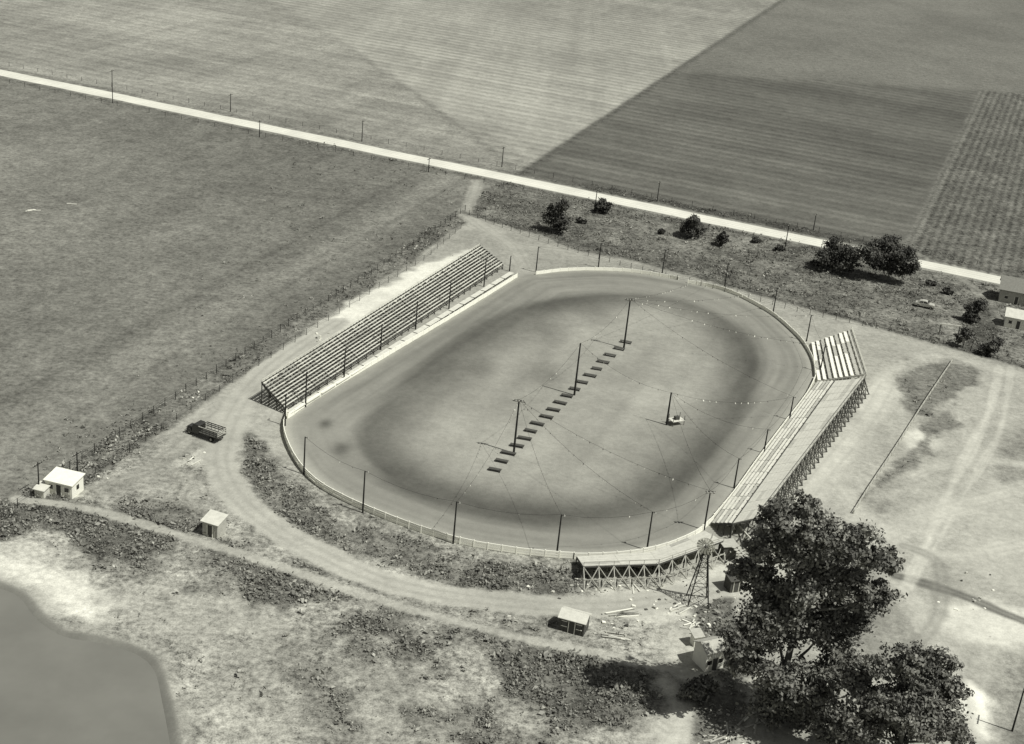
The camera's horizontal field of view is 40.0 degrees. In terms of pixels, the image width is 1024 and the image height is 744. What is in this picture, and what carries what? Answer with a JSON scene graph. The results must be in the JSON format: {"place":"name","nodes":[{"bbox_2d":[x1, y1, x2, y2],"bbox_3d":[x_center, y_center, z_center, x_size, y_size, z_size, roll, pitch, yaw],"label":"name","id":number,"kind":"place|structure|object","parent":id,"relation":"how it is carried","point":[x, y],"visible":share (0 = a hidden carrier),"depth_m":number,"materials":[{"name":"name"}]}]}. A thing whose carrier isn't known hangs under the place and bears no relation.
{"place":"outdoors","nodes":[
{"label":"outdoors","id":0,"kind":"place"},
{"bbox_2d":[0,589,169,743],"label":"pond water","id":1,"kind":"structure","parent":0,"point":[55,688],"depth_m":174.25,"materials":[{"name":"grey liquid"}]},
{"bbox_2d":[0,0,1023,743],"bbox_3d":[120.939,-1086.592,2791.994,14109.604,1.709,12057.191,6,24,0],"label":"ground","id":2,"kind":"structure","parent":0,"point":[860,122],"depth_m":294.23,"materials":[{"name":"soil"}]},
{"bbox_2d":[33,460,42,484],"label":"utility pole","id":3,"kind":"object","parent":2,"relation":"on","point":[37,464],"visible":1,"depth_m":214.92,"materials":[{"name":"grey wood"}]},
{"bbox_2d":[33,481,50,498],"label":"lean to shed","id":4,"kind":"object","parent":2,"relation":"on","point":[42,489],"visible":1,"depth_m":215.33,"materials":[{"name":"white wood"}]},
{"bbox_2d":[43,466,85,498],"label":"white shed","id":5,"kind":"structure","parent":2,"relation":"on","point":[62,481],"depth_m":216.23,"materials":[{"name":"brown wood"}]},
{"bbox_2d":[72,451,81,470],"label":"utility pole","id":6,"kind":"object","parent":2,"relation":"on","point":[76,455],"visible":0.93,"depth_m":221.25,"materials":[{"name":"grey wood"}]},
{"bbox_2d":[181,455,200,465],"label":"lumber pile","id":7,"kind":"object","parent":2,"relation":"on","point":[191,460],"visible":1,"depth_m":230.02,"materials":[{"name":"grey wood"}]},
{"bbox_2d":[184,420,226,441],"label":"stake bed truck","id":8,"kind":"object","parent":2,"relation":"on","point":[198,427],"visible":1,"depth_m":237.97,"materials":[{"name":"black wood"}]},
{"bbox_2d":[200,509,227,538],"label":"outhouse","id":9,"kind":"structure","parent":2,"relation":"on","point":[213,523],"depth_m":209.27,"materials":[{"name":"white wood"}]},
{"bbox_2d":[1,205,465,516],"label":"wire fence","id":10,"kind":"object","parent":2,"relation":"on","point":[450,217],"visible":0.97,"depth_m":263.46,"materials":[{"name":"grey metal"}]},
{"bbox_2d":[95,225,459,473],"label":"fence","id":11,"kind":"object","parent":2,"relation":"on","point":[270,353],"visible":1,"depth_m":270.94,"materials":[{"name":"grey metal"}]},
{"bbox_2d":[284,393,287,425],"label":"light pole","id":12,"kind":"object","parent":2,"relation":"on","point":[285,411],"visible":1,"depth_m":244.28,"materials":[{"name":"grey wood"}]},
{"bbox_2d":[303,437,308,474],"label":"light pole","id":13,"kind":"object","parent":2,"relation":"on","point":[304,455],"visible":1,"depth_m":228.44,"materials":[{"name":"grey wood"}]},
{"bbox_2d":[305,371,308,406],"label":"light pole","id":14,"kind":"object","parent":2,"relation":"on","point":[306,389],"visible":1,"depth_m":251.65,"materials":[{"name":"grey wood"}]},
{"bbox_2d":[343,349,346,377],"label":"light pole","id":15,"kind":"object","parent":2,"relation":"on","point":[344,363],"visible":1,"depth_m":262.99,"materials":[{"name":"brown wood"}]},
{"bbox_2d":[4,78,708,228],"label":"wire fence","id":16,"kind":"object","parent":2,"relation":"on","point":[342,150],"visible":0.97,"depth_m":410.17,"materials":[{"name":"grey metal"}]},
{"bbox_2d":[362,471,368,512],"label":"light pole","id":17,"kind":"object","parent":2,"relation":"on","point":[364,492],"visible":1,"depth_m":218.59,"materials":[{"name":"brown wood"}]},
{"bbox_2d":[380,323,383,349],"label":"light pole","id":18,"kind":"object","parent":2,"relation":"on","point":[381,336],"visible":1,"depth_m":278.86,"materials":[{"name":"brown wood"}]},
{"bbox_2d":[261,244,512,413],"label":"grandstand","id":19,"kind":"object","parent":2,"relation":"on","point":[299,366],"visible":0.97,"depth_m":283.38,"materials":[{"name":"grey wood"}]},
{"bbox_2d":[287,273,517,418],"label":"grandstand wall","id":20,"kind":"structure","parent":2,"relation":"on","point":[410,340],"depth_m":283.03,"materials":[{"name":"white concrete"}]},
{"bbox_2d":[415,300,418,329],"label":"light pole","id":21,"kind":"object","parent":2,"relation":"on","point":[416,315],"visible":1,"depth_m":290.25,"materials":[{"name":"grey wood"}]},
{"bbox_2d":[283,409,574,558],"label":"board fence","id":22,"kind":"object","parent":2,"relation":"on","point":[358,504],"visible":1,"depth_m":215.69,"materials":[{"name":"grey wood"}]},
{"bbox_2d":[448,281,452,308],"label":"light pole","id":23,"kind":"object","parent":2,"relation":"on","point":[449,295],"visible":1,"depth_m":302.66,"materials":[{"name":"grey wood"}]},
{"bbox_2d":[452,502,460,543],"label":"light pole","id":24,"kind":"object","parent":2,"relation":"on","point":[455,522],"visible":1,"depth_m":212.61,"materials":[{"name":"grey wood"}]},
{"bbox_2d":[483,259,487,286],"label":"light pole","id":25,"kind":"object","parent":2,"relation":"on","point":[484,274],"visible":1,"depth_m":317.35,"materials":[{"name":"grey wood"}]},
{"bbox_2d":[488,466,501,472],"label":"pit bench","id":26,"kind":"object","parent":2,"relation":"on","point":[494,468],"visible":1,"depth_m":236.78,"materials":[{"name":"grey wood"}]},
{"bbox_2d":[0,69,1000,283],"bbox_3d":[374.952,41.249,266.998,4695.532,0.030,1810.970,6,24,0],"label":"highway","id":27,"kind":"structure","parent":2,"relation":"on","point":[538,184],"depth_m":406.35,"materials":[{"name":"concrete"}]},
{"bbox_2d":[495,458,508,463],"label":"pit bench","id":28,"kind":"object","parent":2,"relation":"on","point":[503,460],"visible":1,"depth_m":239.99,"materials":[{"name":"grey wood"}]},
{"bbox_2d":[501,450,515,455],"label":"pit bench","id":29,"kind":"object","parent":2,"relation":"on","point":[509,452],"visible":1,"depth_m":242.95,"materials":[{"name":"grey wood"}]},
{"bbox_2d":[0,140,1023,743],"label":"weeds","id":30,"kind":"object","parent":2,"relation":"on","point":[358,622],"visible":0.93,"depth_m":207.76,"materials":[{"name":"grey plant"}]},
{"bbox_2d":[11,62,1022,270],"bbox_3d":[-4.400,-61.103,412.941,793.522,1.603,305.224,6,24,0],"label":"wire fence","id":31,"kind":"object","parent":2,"relation":"on","point":[533,170],"visible":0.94,"depth_m":408.93,"materials":[{"name":"grey wood"}]},
{"bbox_2d":[513,399,524,451],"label":"infield light pole","id":32,"kind":"object","parent":2,"relation":"on","point":[515,435],"visible":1,"depth_m":241.31,"materials":[{"name":"brown wood"}]},
{"bbox_2d":[458,265,824,510],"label":"pennant string","id":33,"kind":"object","parent":32,"relation":"attached to","point":[658,389],"visible":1,"depth_m":258.60,"materials":[{"name":"white fabric"}]},
{"bbox_2d":[518,435,531,440],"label":"pit bench","id":34,"kind":"object","parent":2,"relation":"on","point":[525,437],"visible":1,"depth_m":248.82,"materials":[{"name":"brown wood"}]},
{"bbox_2d":[524,428,537,433],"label":"pit bench","id":35,"kind":"object","parent":2,"relation":"on","point":[528,429],"visible":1,"depth_m":251.78,"materials":[{"name":"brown wood"}]},
{"bbox_2d":[531,420,544,426],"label":"pit bench","id":36,"kind":"object","parent":2,"relation":"on","point":[536,422],"visible":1,"depth_m":254.78,"materials":[{"name":"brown wood"}]},
{"bbox_2d":[97,255,994,743],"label":"rubble","id":37,"kind":"object","parent":2,"relation":"on","point":[629,599],"visible":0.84,"depth_m":205.03,"materials":[{"name":"grey stone"}]},
{"bbox_2d":[540,414,553,419],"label":"pit bench","id":38,"kind":"object","parent":2,"relation":"on","point":[551,417],"visible":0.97,"depth_m":257.81,"materials":[{"name":"grey wood"}]},
{"bbox_2d":[547,407,560,412],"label":"pit bench","id":39,"kind":"object","parent":2,"relation":"on","point":[553,408],"visible":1,"depth_m":260.88,"materials":[{"name":"grey wood"}]},
{"bbox_2d":[540,198,571,232],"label":"hedgerow tree","id":40,"kind":"object","parent":2,"relation":"on","point":[554,218],"visible":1,"depth_m":357.43,"materials":[{"name":"plant"}]},
{"bbox_2d":[556,514,564,555],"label":"light pole","id":41,"kind":"object","parent":2,"relation":"on","point":[559,532],"visible":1,"depth_m":211.53,"materials":[{"name":"grey wood"}]},
{"bbox_2d":[554,400,567,405],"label":"pit bench","id":42,"kind":"object","parent":2,"relation":"on","point":[565,403],"visible":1,"depth_m":263.99,"materials":[{"name":"grey wood"}]},
{"bbox_2d":[558,606,591,636],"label":"ticket shed","id":43,"kind":"structure","parent":2,"relation":"on","point":[573,621],"depth_m":194.41,"materials":[{"name":"white wood"}]},
{"bbox_2d":[573,343,580,394],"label":"infield light pole","id":44,"kind":"object","parent":2,"relation":"on","point":[574,393],"visible":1,"depth_m":266.50,"materials":[{"name":"brown wood"}]},
{"bbox_2d":[576,217,586,223],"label":"shrub","id":45,"kind":"object","parent":2,"relation":"on","point":[581,220],"visible":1,"depth_m":368.65,"materials":[{"name":"grey plant"}]},
{"bbox_2d":[592,197,613,212],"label":"hedgerow tree","id":46,"kind":"object","parent":2,"relation":"on","point":[602,205],"visible":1,"depth_m":377.82,"materials":[{"name":"plant"}]},
{"bbox_2d":[536,267,678,279],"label":"track wall","id":47,"kind":"structure","parent":2,"relation":"on","point":[606,269],"depth_m":335.69,"materials":[{"name":"white concrete"}]},
{"bbox_2d":[602,631,630,640],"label":"lumber pile","id":48,"kind":"object","parent":2,"relation":"on","point":[614,636],"visible":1,"depth_m":195.08,"materials":[{"name":"grey wood"}]},
{"bbox_2d":[575,552,660,590],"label":"timber terrace","id":49,"kind":"structure","parent":2,"relation":"on","point":[643,559],"depth_m":208.50,"materials":[{"name":"grey wood"}]},
{"bbox_2d":[605,608,638,616],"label":"lumber pile","id":50,"kind":"object","parent":2,"relation":"on","point":[619,613],"visible":1,"depth_m":200.37,"materials":[{"name":"grey wood"}]},
{"bbox_2d":[623,298,634,347],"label":"infield light pole","id":51,"kind":"object","parent":2,"relation":"on","point":[630,300],"visible":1,"depth_m":290.08,"materials":[{"name":"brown wood"}]},
{"bbox_2d":[632,582,646,593],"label":"lumber pile","id":52,"kind":"object","parent":2,"relation":"on","point":[638,588],"visible":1,"depth_m":207.09,"materials":[{"name":"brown wood"}]},
{"bbox_2d":[573,514,714,558],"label":"board fence","id":53,"kind":"object","parent":2,"relation":"on","point":[697,531],"visible":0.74,"depth_m":216.85,"materials":[{"name":"wood"}]},
{"bbox_2d":[646,512,655,549],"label":"light pole","id":54,"kind":"object","parent":2,"relation":"on","point":[650,529],"visible":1,"depth_m":215.98,"materials":[{"name":"grey wood"}]},
{"bbox_2d":[657,228,665,233],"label":"shrub","id":55,"kind":"object","parent":2,"relation":"on","point":[660,230],"visible":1,"depth_m":366.24,"materials":[{"name":"grey plant"}]},
{"bbox_2d":[665,392,671,424],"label":"infield light pole","id":56,"kind":"object","parent":2,"relation":"on","point":[668,409],"visible":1,"depth_m":258.68,"materials":[{"name":"grey wood"}]},
{"bbox_2d":[668,412,684,426],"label":"judges platform","id":57,"kind":"structure","parent":2,"relation":"on","point":[675,419],"depth_m":260.03,"materials":[{"name":"white wood"}]},
{"bbox_2d":[666,602,690,613],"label":"lumber pile","id":58,"kind":"object","parent":2,"relation":"on","point":[677,607],"visible":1,"depth_m":203.05,"materials":[{"name":"grey wood"}]},
{"bbox_2d":[651,531,725,587],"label":"timber terrace","id":59,"kind":"structure","parent":2,"relation":"on","point":[685,547],"depth_m":214.16,"materials":[{"name":"grey wood"}]},
{"bbox_2d":[680,619,699,628],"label":"lumber pile","id":60,"kind":"object","parent":2,"relation":"on","point":[692,624],"visible":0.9,"depth_m":199.53,"materials":[{"name":"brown wood"}]},
{"bbox_2d":[677,213,706,237],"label":"hedgerow tree","id":61,"kind":"object","parent":2,"relation":"on","point":[693,225],"visible":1,"depth_m":364.19,"materials":[{"name":"grey plant"}]},
{"bbox_2d":[689,627,704,646],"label":"tool shed","id":62,"kind":"structure","parent":2,"relation":"on","point":[697,633],"depth_m":194.54,"materials":[{"name":"grey wood"}]},
{"bbox_2d":[676,673,723,701],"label":"shrub","id":63,"kind":"object","parent":2,"relation":"on","point":[697,688],"visible":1,"depth_m":182.64,"materials":[{"name":"black plant"}]},
{"bbox_2d":[686,533,714,608],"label":"windmill","id":64,"kind":"object","parent":2,"relation":"on","point":[702,549],"visible":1,"depth_m":202.60,"materials":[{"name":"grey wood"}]},
{"bbox_2d":[692,636,726,671],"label":"pump house","id":65,"kind":"structure","parent":2,"relation":"on","point":[707,656],"depth_m":189.44,"materials":[{"name":"grey wood"}]},
{"bbox_2d":[704,490,714,529],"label":"light pole","id":66,"kind":"object","parent":2,"relation":"on","point":[710,492],"visible":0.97,"depth_m":223.29,"materials":[{"name":"grey wood"}]},
{"bbox_2d":[308,244,823,517],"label":"pennant string","id":67,"kind":"object","parent":66,"relation":"attached to","point":[622,516],"visible":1,"depth_m":223.87,"materials":[{"name":"grey fabric"}]},
{"bbox_2d":[715,231,729,245],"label":"shrub","id":68,"kind":"object","parent":2,"relation":"on","point":[722,238],"visible":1,"depth_m":360.81,"materials":[{"name":"grey plant"}]},
{"bbox_2d":[703,722,746,743],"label":"lumber pile","id":69,"kind":"object","parent":2,"relation":"on","point":[728,737],"visible":1,"depth_m":176.87,"materials":[{"name":"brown wood"}]},
{"bbox_2d":[724,571,741,592],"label":"tool shed","id":70,"kind":"structure","parent":2,"relation":"on","point":[731,585],"depth_m":208.37,"materials":[{"name":"grey wood"}]},
{"bbox_2d":[733,458,742,487],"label":"light pole","id":71,"kind":"object","parent":2,"relation":"on","point":[736,472],"visible":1,"depth_m":238.05,"materials":[{"name":"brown wood"}]},
{"bbox_2d":[717,517,774,563],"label":"stair platform","id":72,"kind":"structure","parent":2,"relation":"on","point":[730,548],"depth_m":216.96,"materials":[{"name":"grey wood"}]},
{"bbox_2d":[469,210,1022,364],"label":"wire fence","id":73,"kind":"object","parent":2,"relation":"on","point":[748,296],"visible":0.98,"depth_m":326.15,"materials":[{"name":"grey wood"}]},
{"bbox_2d":[737,710,764,732],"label":"lumber pile","id":74,"kind":"object","parent":2,"relation":"on","point":[745,718],"visible":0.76,"depth_m":180.03,"materials":[{"name":"grey wood"}]},
{"bbox_2d":[688,279,815,374],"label":"track wall","id":75,"kind":"structure","parent":2,"relation":"on","point":[786,324],"depth_m":321.61,"materials":[{"name":"grey concrete"}]},
{"bbox_2d":[752,237,762,242],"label":"shrub","id":76,"kind":"object","parent":2,"relation":"on","point":[757,239],"visible":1,"depth_m":366.99,"materials":[{"name":"grey plant"}]},
{"bbox_2d":[714,374,815,517],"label":"track wall","id":77,"kind":"structure","parent":2,"relation":"on","point":[759,456],"depth_m":253.45,"materials":[{"name":"white wood"}]},
{"bbox_2d":[764,429,770,451],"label":"light pole","id":78,"kind":"object","parent":2,"relation":"on","point":[766,439],"visible":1,"depth_m":251.76,"materials":[{"name":"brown wood"}]},
{"bbox_2d":[711,380,834,537],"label":"long bleacher","id":79,"kind":"object","parent":2,"relation":"on","point":[740,497],"visible":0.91,"depth_m":247.15,"materials":[{"name":"grey wood"}]},
{"bbox_2d":[774,244,784,250],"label":"shrub","id":80,"kind":"object","parent":2,"relation":"on","point":[778,247],"visible":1,"depth_m":362.17,"materials":[{"name":"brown plant"}]},
{"bbox_2d":[789,397,796,418],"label":"light pole","id":81,"kind":"object","parent":2,"relation":"on","point":[791,407],"visible":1,"depth_m":266.00,"materials":[{"name":"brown wood"}]},
{"bbox_2d":[730,375,868,538],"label":"timber deck stand","id":82,"kind":"object","parent":2,"relation":"on","point":[828,408],"visible":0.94,"depth_m":250.79,"materials":[{"name":"grey wood"}]},
{"bbox_2d":[806,315,813,341],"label":"light pole","id":83,"kind":"object","parent":2,"relation":"on","point":[808,328],"visible":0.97,"depth_m":304.48,"materials":[{"name":"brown wood"}]},
{"bbox_2d":[716,488,907,733],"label":"cottonwood tree","id":84,"kind":"object","parent":2,"relation":"on","point":[796,610],"visible":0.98,"depth_m":171.71,"materials":[{"name":"plant"}]},
{"bbox_2d":[810,259,819,265],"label":"shrub","id":85,"kind":"object","parent":2,"relation":"on","point":[814,262],"visible":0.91,"depth_m":354.10,"materials":[{"name":"brown plant"}]},
{"bbox_2d":[816,266,825,271],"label":"shrub","id":86,"kind":"object","parent":2,"relation":"on","point":[820,269],"visible":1,"depth_m":349.62,"materials":[{"name":"brown plant"}]},
{"bbox_2d":[820,346,827,368],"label":"light pole","id":87,"kind":"object","parent":2,"relation":"on","point":[822,357],"visible":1,"depth_m":289.03,"materials":[{"name":"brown wood"}]},
{"bbox_2d":[810,328,866,388],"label":"bleacher stand","id":88,"kind":"object","parent":2,"relation":"on","point":[853,347],"visible":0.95,"depth_m":293.25,"materials":[{"name":"white wood"}]},
{"bbox_2d":[814,235,865,273],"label":"hedgerow tree","id":89,"kind":"object","parent":2,"relation":"on","point":[846,256],"visible":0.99,"depth_m":348.62,"materials":[{"name":"plant"}]},
{"bbox_2d":[858,233,921,282],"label":"hedgerow tree","id":90,"kind":"object","parent":2,"relation":"on","point":[885,253],"visible":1,"depth_m":344.31,"materials":[{"name":"grey plant"}]},
{"bbox_2d":[806,639,976,743],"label":"elm tree","id":91,"kind":"object","parent":2,"relation":"on","point":[907,714],"visible":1,"depth_m":167.22,"materials":[{"name":"grey plant"}]},
{"bbox_2d":[853,358,953,513],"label":"board fence","id":92,"kind":"object","parent":2,"relation":"on","point":[888,457],"visible":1,"depth_m":262.66,"materials":[{"name":"grey wood"}]},
{"bbox_2d":[914,299,934,309],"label":"parked car","id":93,"kind":"object","parent":2,"relation":"on","point":[923,302],"visible":1,"depth_m":332.36,"materials":[{"name":"white metal"}]},
{"bbox_2d":[925,280,937,285],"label":"shrub","id":94,"kind":"object","parent":2,"relation":"on","point":[930,282],"visible":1,"depth_m":347.69,"materials":[{"name":"grey plant"}]},
{"bbox_2d":[942,286,953,294],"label":"shrub","id":95,"kind":"object","parent":2,"relation":"on","point":[947,290],"visible":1,"depth_m":343.05,"materials":[{"name":"grey plant"}]},
{"bbox_2d":[938,323,961,334],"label":"entrance gate","id":96,"kind":"structure","parent":2,"relation":"on","point":[959,326],"depth_m":315.93,"materials":[{"name":"grey wood"}]},
{"bbox_2d":[953,327,974,347],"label":"yard tree","id":97,"kind":"object","parent":2,"relation":"on","point":[965,334],"visible":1,"depth_m":309.57,"materials":[{"name":"plant"}]},
{"bbox_2d":[960,297,989,321],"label":"yard tree","id":98,"kind":"object","parent":2,"relation":"on","point":[975,307],"visible":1,"depth_m":325.07,"materials":[{"name":"black plant"}]},
{"bbox_2d":[978,337,1004,354],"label":"yard tree","id":99,"kind":"object","parent":2,"relation":"on","point":[992,346],"visible":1,"depth_m":306.41,"materials":[{"name":"plant"}]},
{"bbox_2d":[998,275,1023,305],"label":"farm house","id":100,"kind":"structure","parent":2,"relation":"on","point":[1011,289],"depth_m":340.98,"materials":[{"name":"grey wood"}]},
{"bbox_2d":[1004,307,1023,329],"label":"garage","id":101,"kind":"structure","parent":2,"relation":"on","point":[1014,318],"depth_m":325.01,"materials":[{"name":"white wood"}]},
{"bbox_2d":[1011,689,1023,731],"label":"utility pole","id":102,"kind":"object","parent":2,"relation":"on","point":[1012,729],"visible":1,"depth_m":182.27,"materials":[{"name":"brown wood"}]}
]}

